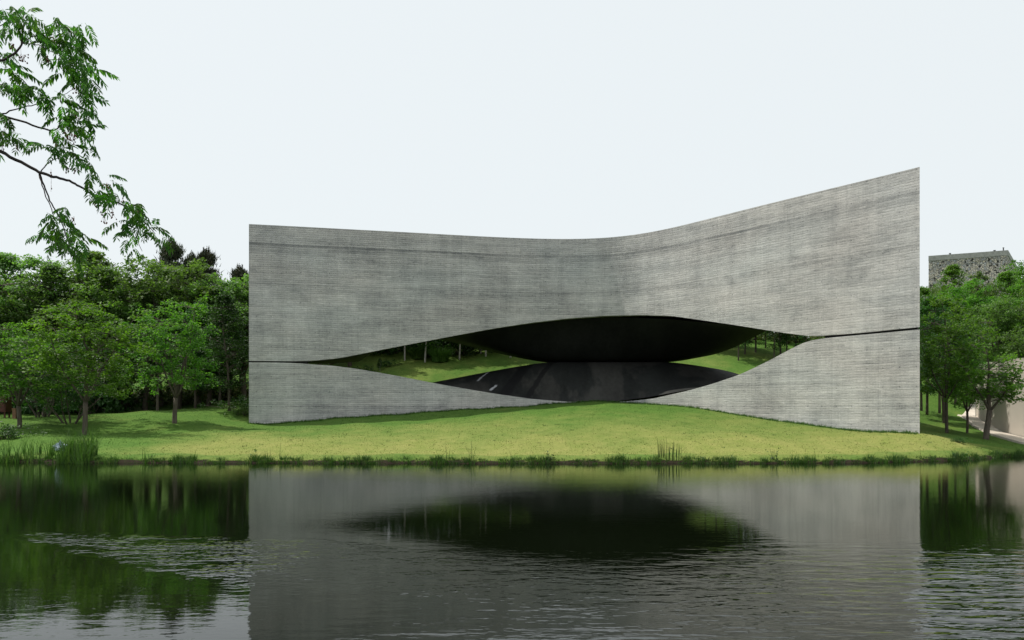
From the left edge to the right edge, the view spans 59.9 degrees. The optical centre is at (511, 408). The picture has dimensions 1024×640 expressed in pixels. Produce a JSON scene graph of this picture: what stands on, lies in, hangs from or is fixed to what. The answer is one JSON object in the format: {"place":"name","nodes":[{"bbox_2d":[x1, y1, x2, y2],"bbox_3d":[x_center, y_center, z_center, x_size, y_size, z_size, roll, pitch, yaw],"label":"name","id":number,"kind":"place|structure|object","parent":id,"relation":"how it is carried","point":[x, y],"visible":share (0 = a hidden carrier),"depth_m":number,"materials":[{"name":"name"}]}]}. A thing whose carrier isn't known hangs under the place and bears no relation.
{"place":"outdoors","nodes":[
{"label":"outdoors","id":0,"kind":"place"},
{"bbox_2d":[407,346,428,358],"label":"shrub","id":1,"kind":"object","parent":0,"point":[417,353],"depth_m":68.16,"materials":[{"name":"green plant"}]},
{"bbox_2d":[0,457,1023,639],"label":"pond water","id":2,"kind":"structure","parent":0,"point":[929,550],"depth_m":12.47,"materials":[{"name":"black liquid"}]},
{"bbox_2d":[0,423,104,463],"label":"reeds","id":3,"kind":"object","parent":2,"relation":"in","point":[86,449],"visible":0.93,"depth_m":33.21,"materials":[{"name":"green plant"}]},
{"bbox_2d":[0,336,1023,463],"bbox_3d":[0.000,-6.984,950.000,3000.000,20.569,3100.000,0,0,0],"label":"ground","id":4,"kind":"structure","parent":0,"point":[477,364],"depth_m":40.35,"materials":[{"name":"green plant"}]},
{"bbox_2d":[0,396,11,417],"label":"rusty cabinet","id":5,"kind":"object","parent":4,"relation":"on","point":[6,407],"visible":0.68,"depth_m":48.79,"materials":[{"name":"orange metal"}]},
{"bbox_2d":[12,408,16,418],"bbox_3d":[-26.848,0.346,48.000,0.220,0.760,0.220,0,0,0],"label":"wooden post","id":6,"kind":"object","parent":4,"relation":"on","point":[14,413],"visible":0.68,"depth_m":47.91,"materials":[{"name":"brown wood"}]},
{"bbox_2d":[0,252,33,377],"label":"tree","id":7,"kind":"object","parent":4,"relation":"on","point":[6,266],"visible":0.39,"depth_m":59.54,"materials":[{"name":"green plant"}]},
{"bbox_2d":[0,388,40,413],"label":"shrub","id":8,"kind":"object","parent":4,"relation":"on","point":[35,410],"visible":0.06,"depth_m":55.52,"materials":[{"name":"green plant"}]},
{"bbox_2d":[0,283,41,342],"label":"tree","id":9,"kind":"object","parent":4,"relation":"on","point":[2,301],"visible":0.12,"depth_m":56.21,"materials":[{"name":"green plant"}]},
{"bbox_2d":[0,309,42,406],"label":"tree","id":10,"kind":"object","parent":4,"relation":"on","point":[12,332],"visible":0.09,"depth_m":55.86,"materials":[{"name":"green plant"}]},
{"bbox_2d":[0,421,48,439],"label":"shrub","id":11,"kind":"object","parent":4,"relation":"on","point":[12,433],"visible":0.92,"depth_m":38.07,"materials":[{"name":"green plant"}]},
{"bbox_2d":[0,310,68,411],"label":"tree","id":12,"kind":"object","parent":4,"relation":"on","point":[28,317],"visible":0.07,"depth_m":55.92,"materials":[{"name":"green plant"}]},
{"bbox_2d":[0,320,75,428],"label":"lawn tree","id":13,"kind":"object","parent":4,"relation":"on","point":[6,366],"visible":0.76,"depth_m":42.64,"materials":[{"name":"green plant"}]},
{"bbox_2d":[0,277,75,378],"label":"tree","id":14,"kind":"object","parent":4,"relation":"on","point":[5,309],"visible":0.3,"depth_m":56.39,"materials":[{"name":"green plant"}]},
{"bbox_2d":[0,374,83,414],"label":"shrub","id":15,"kind":"object","parent":4,"relation":"on","point":[57,407],"visible":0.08,"depth_m":54.33,"materials":[{"name":"green plant"}]},
{"bbox_2d":[0,254,84,324],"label":"tree","id":16,"kind":"object","parent":4,"relation":"on","point":[30,262],"visible":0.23,"depth_m":58.09,"materials":[{"name":"green plant"}]},
{"bbox_2d":[8,381,80,414],"bbox_3d":[-29.077,-0.695,56.057,4.532,2.886,8.771,0,0,8],"label":"shrub","id":17,"kind":"object","parent":4,"relation":"on","point":[27,408],"visible":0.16,"depth_m":54.47,"materials":[{"name":"green plant"}]},
{"bbox_2d":[0,331,90,416],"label":"multi stem tree","id":18,"kind":"object","parent":4,"relation":"on","point":[44,414],"visible":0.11,"depth_m":48.69,"materials":[{"name":"green plant"}]},
{"bbox_2d":[14,262,80,343],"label":"tree","id":19,"kind":"object","parent":4,"relation":"on","point":[56,277],"visible":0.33,"depth_m":57.30,"materials":[{"name":"green plant"}]},
{"bbox_2d":[2,259,125,361],"bbox_3d":[-29.483,-5.011,60.006,8.357,11.090,8.803,0,0,4],"label":"tree","id":20,"kind":"object","parent":4,"relation":"on","point":[19,281],"visible":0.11,"depth_m":57.96,"materials":[{"name":"green plant"}]},
{"bbox_2d":[4,342,130,423],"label":"multi stem tree","id":21,"kind":"object","parent":4,"relation":"on","point":[76,398],"visible":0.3,"depth_m":45.19,"materials":[{"name":"green plant"}]},
{"bbox_2d":[23,295,117,411],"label":"tree","id":22,"kind":"object","parent":4,"relation":"on","point":[54,323],"visible":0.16,"depth_m":55.97,"materials":[{"name":"green plant"}]},
{"bbox_2d":[8,299,158,434],"bbox_3d":[-19.812,-1.744,41.285,6.299,6.764,6.193,0,0,-30],"label":"lawn tree","id":23,"kind":"object","parent":4,"relation":"on","point":[59,354],"visible":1,"depth_m":40.84,"materials":[{"name":"green plant"}]},
{"bbox_2d":[43,250,123,329],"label":"tree","id":24,"kind":"object","parent":4,"relation":"on","point":[98,256],"visible":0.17,"depth_m":59.02,"materials":[{"name":"green plant"}]},
{"bbox_2d":[0,6,174,278],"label":"overhanging tree","id":25,"kind":"object","parent":4,"relation":"on","point":[23,92],"visible":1,"depth_m":6.93,"materials":[{"name":"green plant"}]},
{"bbox_2d":[50,379,153,413],"bbox_3d":[-26.048,-0.681,54.921,4.532,2.886,8.771,0,0,15],"label":"shrub","id":26,"kind":"object","parent":4,"relation":"on","point":[101,403],"visible":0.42,"depth_m":55.30,"materials":[{"name":"green plant"}]},
{"bbox_2d":[67,321,137,410],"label":"tree","id":27,"kind":"object","parent":4,"relation":"on","point":[89,345],"visible":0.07,"depth_m":56.12,"materials":[{"name":"green plant"}]},
{"bbox_2d":[56,262,167,363],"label":"tree","id":28,"kind":"object","parent":4,"relation":"on","point":[95,294],"visible":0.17,"depth_m":56.48,"materials":[{"name":"green plant"}]},
{"bbox_2d":[54,368,173,412],"bbox_3d":[-26.283,-1.273,57.065,5.614,3.682,8.983,0,0,17],"label":"shrub","id":29,"kind":"object","parent":4,"relation":"on","point":[130,403],"visible":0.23,"depth_m":57.14,"materials":[{"name":"green plant"}]},
{"bbox_2d":[89,305,151,410],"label":"tree","id":30,"kind":"object","parent":4,"relation":"on","point":[136,381],"visible":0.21,"depth_m":57.14,"materials":[{"name":"green plant"}]},
{"bbox_2d":[96,324,144,410],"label":"slim tree","id":31,"kind":"object","parent":4,"relation":"on","point":[123,361],"visible":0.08,"depth_m":56.57,"materials":[{"name":"green plant"}]},
{"bbox_2d":[59,254,185,407],"bbox_3d":[-25.968,-4.859,59.258,8.397,10.579,7.972,0,0,33],"label":"tree","id":32,"kind":"object","parent":4,"relation":"on","point":[118,273],"visible":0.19,"depth_m":57.66,"materials":[{"name":"green plant"}]},
{"bbox_2d":[113,387,166,404],"bbox_3d":[-26.044,-0.961,61.652,5.176,1.632,3.235,0,0,30],"label":"shrub","id":33,"kind":"object","parent":4,"relation":"on","point":[138,402],"visible":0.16,"depth_m":61.01,"materials":[{"name":"green plant"}]},
{"bbox_2d":[90,259,191,406],"bbox_3d":[-24.478,-5.014,60.040,8.382,10.627,8.674,0,0,-25],"label":"tree","id":34,"kind":"object","parent":4,"relation":"on","point":[151,268],"visible":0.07,"depth_m":58.27,"materials":[{"name":"green plant"}]},
{"bbox_2d":[94,281,191,410],"bbox_3d":[-23.478,-3.880,58.221,6.872,8.713,7.112,0,0,24],"label":"tree","id":35,"kind":"object","parent":4,"relation":"on","point":[146,388],"visible":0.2,"depth_m":56.43,"materials":[{"name":"green plant"}]},
{"bbox_2d":[135,385,173,405],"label":"shrub","id":36,"kind":"object","parent":4,"relation":"on","point":[153,399],"visible":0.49,"depth_m":60.79,"materials":[{"name":"green plant"}]},
{"bbox_2d":[122,318,194,410],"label":"slim tree","id":37,"kind":"object","parent":4,"relation":"on","point":[133,340],"visible":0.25,"depth_m":53.80,"materials":[{"name":"green plant"}]},
{"bbox_2d":[148,385,189,400],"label":"shrub","id":38,"kind":"object","parent":4,"relation":"on","point":[166,393],"visible":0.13,"depth_m":61.86,"materials":[{"name":"green plant"}]},
{"bbox_2d":[118,294,223,423],"bbox_3d":[-17.604,-2.389,46.078,5.146,7.081,4.888,0,0,-15],"label":"lawn tree","id":39,"kind":"object","parent":4,"relation":"on","point":[181,377],"visible":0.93,"depth_m":45.81,"materials":[{"name":"green plant"}]},
{"bbox_2d":[111,257,237,408],"bbox_3d":[-22.241,-4.741,58.574,8.287,10.440,7.868,0,0,13],"label":"tree","id":40,"kind":"object","parent":4,"relation":"on","point":[163,283],"visible":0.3,"depth_m":57.08,"materials":[{"name":"green plant"}]},
{"bbox_2d":[154,235,196,373],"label":"pine tree","id":41,"kind":"object","parent":4,"relation":"on","point":[175,256],"visible":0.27,"depth_m":70.74,"materials":[{"name":"green plant"}]},
{"bbox_2d":[151,389,205,405],"bbox_3d":[-22.181,-0.800,60.411,2.673,1.349,4.278,0,0,38],"label":"shrub","id":42,"kind":"object","parent":4,"relation":"on","point":[184,403],"visible":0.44,"depth_m":60.16,"materials":[{"name":"green plant"}]},
{"bbox_2d":[179,250,203,281],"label":"pine tree","id":43,"kind":"object","parent":4,"relation":"on","point":[192,256],"visible":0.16,"depth_m":71.76,"materials":[{"name":"green plant"}]},
{"bbox_2d":[182,388,205,401],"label":"shrub","id":44,"kind":"object","parent":4,"relation":"on","point":[188,391],"visible":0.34,"depth_m":61.57,"materials":[{"name":"green plant"}]},
{"bbox_2d":[172,300,224,407],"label":"slim tree","id":45,"kind":"object","parent":4,"relation":"on","point":[203,384],"visible":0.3,"depth_m":55.88,"materials":[{"name":"green plant"}]},
{"bbox_2d":[154,262,245,404],"bbox_3d":[-20.583,-4.824,60.095,7.836,9.934,8.109,0,0,27],"label":"tree","id":46,"kind":"object","parent":4,"relation":"on","point":[185,299],"visible":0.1,"depth_m":58.45,"materials":[{"name":"green plant"}]},
{"bbox_2d":[178,289,238,405],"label":"tree","id":47,"kind":"object","parent":4,"relation":"on","point":[209,397],"visible":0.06,"depth_m":58.43,"materials":[{"name":"green plant"}]},
{"bbox_2d":[183,387,236,404],"bbox_3d":[-20.456,-0.969,60.134,4.577,1.443,2.861,0,0,-3],"label":"shrub","id":48,"kind":"object","parent":4,"relation":"on","point":[203,399],"visible":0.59,"depth_m":59.61,"materials":[{"name":"green plant"}]},
{"bbox_2d":[173,272,248,400],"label":"tree","id":49,"kind":"object","parent":4,"relation":"on","point":[230,286],"visible":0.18,"depth_m":57.83,"materials":[{"name":"green plant"}]},
{"bbox_2d":[197,247,227,288],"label":"pine tree","id":50,"kind":"object","parent":4,"relation":"on","point":[209,257],"visible":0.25,"depth_m":72.72,"materials":[{"name":"green plant"}]},
{"bbox_2d":[191,286,248,404],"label":"slim tree","id":51,"kind":"object","parent":4,"relation":"on","point":[212,293],"visible":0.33,"depth_m":56.87,"materials":[{"name":"green plant"}]},
{"bbox_2d":[195,291,248,410],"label":"slim tree","id":52,"kind":"object","parent":4,"relation":"on","point":[222,299],"visible":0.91,"depth_m":52.24,"materials":[{"name":"green plant"}]},
{"bbox_2d":[196,286,248,399],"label":"tree","id":53,"kind":"object","parent":4,"relation":"on","point":[242,293],"visible":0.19,"depth_m":57.81,"materials":[{"name":"green plant"}]},
{"bbox_2d":[198,392,248,408],"bbox_3d":[-16.375,-0.429,53.353,4.440,1.125,2.405,0,0,-3],"label":"shrub","id":54,"kind":"object","parent":4,"relation":"on","point":[241,398],"visible":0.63,"depth_m":53.26,"materials":[{"name":"green plant"}]},
{"bbox_2d":[202,375,248,395],"bbox_3d":[-18.377,-1.530,60.727,6.314,1.600,3.421,0,0,-33],"label":"shrub","id":55,"kind":"object","parent":4,"relation":"on","point":[247,385],"visible":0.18,"depth_m":60.31,"materials":[{"name":"green plant"}]},
{"bbox_2d":[206,383,248,400],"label":"shrub","id":56,"kind":"object","parent":4,"relation":"on","point":[234,396],"visible":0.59,"depth_m":59.30,"materials":[{"name":"green plant"}]},
{"bbox_2d":[213,291,248,394],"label":"slim tree","id":57,"kind":"object","parent":4,"relation":"on","point":[245,341],"visible":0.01,"depth_m":58.73,"materials":[{"name":"green plant"}]},
{"bbox_2d":[222,400,248,416],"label":"shrub","id":58,"kind":"object","parent":4,"relation":"on","point":[245,413],"visible":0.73,"depth_m":51.39,"materials":[{"name":"green plant"}]},
{"bbox_2d":[226,277,248,316],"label":"tree","id":59,"kind":"object","parent":4,"relation":"on","point":[246,287],"visible":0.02,"depth_m":59.90,"materials":[{"name":"green plant"}]},
{"bbox_2d":[227,263,248,371],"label":"pine tree","id":60,"kind":"object","parent":4,"relation":"on","point":[239,271],"visible":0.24,"depth_m":69.56,"materials":[{"name":"green plant"}]},
{"bbox_2d":[362,365,378,371],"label":"shrub","id":61,"kind":"object","parent":4,"relation":"on","point":[370,369],"visible":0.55,"depth_m":64.29,"materials":[{"name":"green plant"}]},
{"bbox_2d":[377,359,401,366],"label":"shrub","id":62,"kind":"object","parent":4,"relation":"on","point":[387,364],"visible":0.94,"depth_m":66.15,"materials":[{"name":"green plant"}]},
{"bbox_2d":[373,344,417,354],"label":"shrub","id":63,"kind":"object","parent":4,"relation":"on","point":[393,352],"visible":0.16,"depth_m":70.14,"materials":[{"name":"green plant"}]},
{"bbox_2d":[406,340,444,354],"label":"shrub","id":64,"kind":"object","parent":4,"relation":"on","point":[431,345],"visible":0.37,"depth_m":69.21,"materials":[{"name":"green plant"}]},
{"bbox_2d":[424,339,441,362],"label":"staked tree","id":65,"kind":"object","parent":4,"relation":"on","point":[437,342],"visible":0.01,"depth_m":67.55,"materials":[{"name":"green plant"}]},
{"bbox_2d":[422,345,457,361],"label":"shrub","id":66,"kind":"object","parent":4,"relation":"on","point":[441,355],"depth_m":67.51,"materials":[{"name":"green plant"}]},
{"bbox_2d":[414,341,491,355],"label":"shrub","id":67,"kind":"object","parent":4,"relation":"on","point":[465,348],"visible":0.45,"depth_m":69.84,"materials":[{"name":"green plant"}]},
{"bbox_2d":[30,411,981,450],"bbox_3d":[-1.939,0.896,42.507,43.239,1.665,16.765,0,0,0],"label":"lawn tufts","id":68,"kind":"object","parent":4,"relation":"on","point":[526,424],"visible":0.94,"depth_m":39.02,"materials":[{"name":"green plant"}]},
{"bbox_2d":[0,447,1023,463],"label":"bank grass","id":69,"kind":"structure","parent":4,"relation":"on","point":[996,454],"depth_m":32.76,"materials":[{"name":"green plant"}]},
{"bbox_2d":[248,399,917,434],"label":"wall foot grass","id":70,"kind":"structure","parent":4,"relation":"on","point":[737,414],"depth_m":50.44,"materials":[{"name":"green plant"}]},
{"bbox_2d":[249,167,919,433],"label":"gallery building","id":71,"kind":"structure","parent":4,"relation":"on","point":[628,317],"depth_m":50.90,"materials":[{"name":"concrete"}]},
{"bbox_2d":[656,436,681,460],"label":"bank weed","id":72,"kind":"object","parent":4,"relation":"on","point":[661,446],"visible":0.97,"depth_m":32.80,"materials":[{"name":"green plant"}]},
{"bbox_2d":[736,340,751,360],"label":"grove tree","id":73,"kind":"object","parent":4,"relation":"on","point":[747,343],"visible":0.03,"depth_m":68.14,"materials":[{"name":"green plant"}]},
{"bbox_2d":[749,332,768,342],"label":"tree","id":74,"kind":"object","parent":4,"relation":"on","point":[757,338],"visible":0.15,"depth_m":75.55,"materials":[{"name":"green plant"}]},
{"bbox_2d":[767,447,778,460],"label":"bank weed","id":75,"kind":"object","parent":4,"relation":"on","point":[772,456],"visible":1,"depth_m":32.79,"materials":[{"name":"green plant"}]},
{"bbox_2d":[759,330,791,357],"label":"grove tree","id":76,"kind":"object","parent":4,"relation":"on","point":[774,345],"visible":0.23,"depth_m":67.36,"materials":[{"name":"green plant"}]},
{"bbox_2d":[775,334,799,350],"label":"grove tree","id":77,"kind":"object","parent":4,"relation":"on","point":[785,340],"visible":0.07,"depth_m":70.47,"materials":[{"name":"green plant"}]},
{"bbox_2d":[780,332,808,343],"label":"grove tree","id":78,"kind":"object","parent":4,"relation":"on","point":[795,340],"visible":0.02,"depth_m":68.30,"materials":[{"name":"green plant"}]},
{"bbox_2d":[772,333,824,343],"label":"tree","id":79,"kind":"object","parent":4,"relation":"on","point":[788,341],"visible":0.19,"depth_m":75.83,"materials":[{"name":"green plant"}]},
{"bbox_2d":[789,334,818,346],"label":"grove tree","id":80,"kind":"object","parent":4,"relation":"on","point":[801,340],"visible":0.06,"depth_m":67.08,"materials":[{"name":"green plant"}]},
{"bbox_2d":[920,286,934,311],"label":"tree","id":81,"kind":"object","parent":4,"relation":"on","point":[924,291],"visible":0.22,"depth_m":65.76,"materials":[{"name":"green plant"}]},
{"bbox_2d":[920,304,943,410],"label":"slim tree","id":82,"kind":"object","parent":4,"relation":"on","point":[921,403],"visible":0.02,"depth_m":53.95,"materials":[{"name":"green plant"}]},
{"bbox_2d":[920,285,951,303],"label":"tree","id":83,"kind":"object","parent":4,"relation":"on","point":[934,290],"visible":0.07,"depth_m":77.74,"materials":[{"name":"green plant"}]},
{"bbox_2d":[918,294,960,414],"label":"slim tree","id":84,"kind":"object","parent":4,"relation":"on","point":[926,307],"visible":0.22,"depth_m":48.79,"materials":[{"name":"green plant"}]},
{"bbox_2d":[918,295,969,413],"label":"slim tree","id":85,"kind":"object","parent":4,"relation":"on","point":[939,395],"visible":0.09,"depth_m":52.91,"materials":[{"name":"green plant"}]},
{"bbox_2d":[932,264,970,329],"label":"tree","id":86,"kind":"object","parent":4,"relation":"on","point":[950,272],"visible":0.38,"depth_m":69.50,"materials":[{"name":"green plant"}]},
{"bbox_2d":[920,317,988,422],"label":"park tree","id":87,"kind":"object","parent":4,"relation":"on","point":[942,397],"visible":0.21,"depth_m":45.71,"materials":[{"name":"green plant"}]},
{"bbox_2d":[920,293,1000,432],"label":"park tree","id":88,"kind":"object","parent":4,"relation":"on","point":[956,332],"visible":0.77,"depth_m":41.51,"materials":[{"name":"green plant"}]},
{"bbox_2d":[949,436,972,442],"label":"shrub","id":89,"kind":"object","parent":4,"relation":"on","point":[956,439],"visible":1,"depth_m":37.17,"materials":[{"name":"green plant"}]},
{"bbox_2d":[942,302,987,404],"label":"slim tree","id":90,"kind":"object","parent":4,"relation":"on","point":[962,314],"visible":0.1,"depth_m":56.88,"materials":[{"name":"green plant"}]},
{"bbox_2d":[936,278,1001,355],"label":"tree","id":91,"kind":"object","parent":4,"relation":"on","point":[973,298],"visible":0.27,"depth_m":63.37,"materials":[{"name":"green plant"}]},
{"bbox_2d":[939,351,1000,432],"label":"park tree","id":92,"kind":"object","parent":4,"relation":"on","point":[971,403],"visible":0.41,"depth_m":42.33,"materials":[{"name":"green plant"}]},
{"bbox_2d":[928,247,1018,343],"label":"stone building","id":93,"kind":"structure","parent":4,"relation":"on","point":[987,264],"depth_m":106.84,"materials":[{"name":"rubble stone masonry"},{"name":"mortar"}]},
{"bbox_2d":[942,337,1023,439],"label":"park tree","id":94,"kind":"object","parent":4,"relation":"on","point":[1007,387],"visible":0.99,"depth_m":39.81,"materials":[{"name":"green plant"}]},
{"bbox_2d":[956,271,1018,356],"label":"tree","id":95,"kind":"object","parent":4,"relation":"on","point":[979,277],"visible":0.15,"depth_m":71.24,"materials":[{"name":"green plant"}]},
{"bbox_2d":[962,295,1023,363],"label":"tree","id":96,"kind":"object","parent":4,"relation":"on","point":[996,315],"visible":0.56,"depth_m":59.18,"materials":[{"name":"green plant"}]},
{"bbox_2d":[975,358,1023,436],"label":"curved wall","id":97,"kind":"structure","parent":4,"relation":"on","point":[1007,417],"depth_m":44.05,"materials":[{"name":"paint"}]},
{"bbox_2d":[984,270,1021,346],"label":"tree","id":98,"kind":"object","parent":4,"relation":"on","point":[1005,277],"visible":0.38,"depth_m":69.63,"materials":[{"name":"green plant"}]},
{"bbox_2d":[987,283,1023,344],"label":"tree","id":99,"kind":"object","parent":4,"relation":"on","point":[1015,291],"visible":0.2,"depth_m":63.76,"materials":[{"name":"green plant"}]},
{"bbox_2d":[988,314,1023,356],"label":"tree","id":100,"kind":"object","parent":4,"relation":"on","point":[1006,330],"visible":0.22,"depth_m":59.66,"materials":[{"name":"green plant"}]},
{"bbox_2d":[995,260,1023,305],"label":"tree","id":101,"kind":"object","parent":4,"relation":"on","point":[1019,279],"visible":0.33,"depth_m":75.92,"materials":[{"name":"green plant"}]},
{"bbox_2d":[996,325,1023,358],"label":"tree","id":102,"kind":"object","parent":4,"relation":"on","point":[1018,348],"visible":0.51,"depth_m":53.92,"materials":[{"name":"green plant"}]},
{"bbox_2d":[1003,285,1023,346],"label":"tree","id":103,"kind":"object","parent":4,"relation":"on","point":[1019,307],"visible":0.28,"depth_m":60.65,"materials":[{"name":"green plant"}]},
{"bbox_2d":[1013,301,1023,341],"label":"tree","id":104,"kind":"object","parent":4,"relation":"on","point":[1021,305],"visible":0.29,"depth_m":59.06,"materials":[{"name":"green plant"}]},
{"bbox_2d":[0,0,1023,337],"label":"sky","id":105,"kind":"structure","parent":0,"point":[536,119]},
{"bbox_2d":[957,404,1023,443],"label":"path","id":106,"kind":"structure","parent":0,"point":[978,423],"depth_m":44.86,"materials":[{"name":"beige concrete"}]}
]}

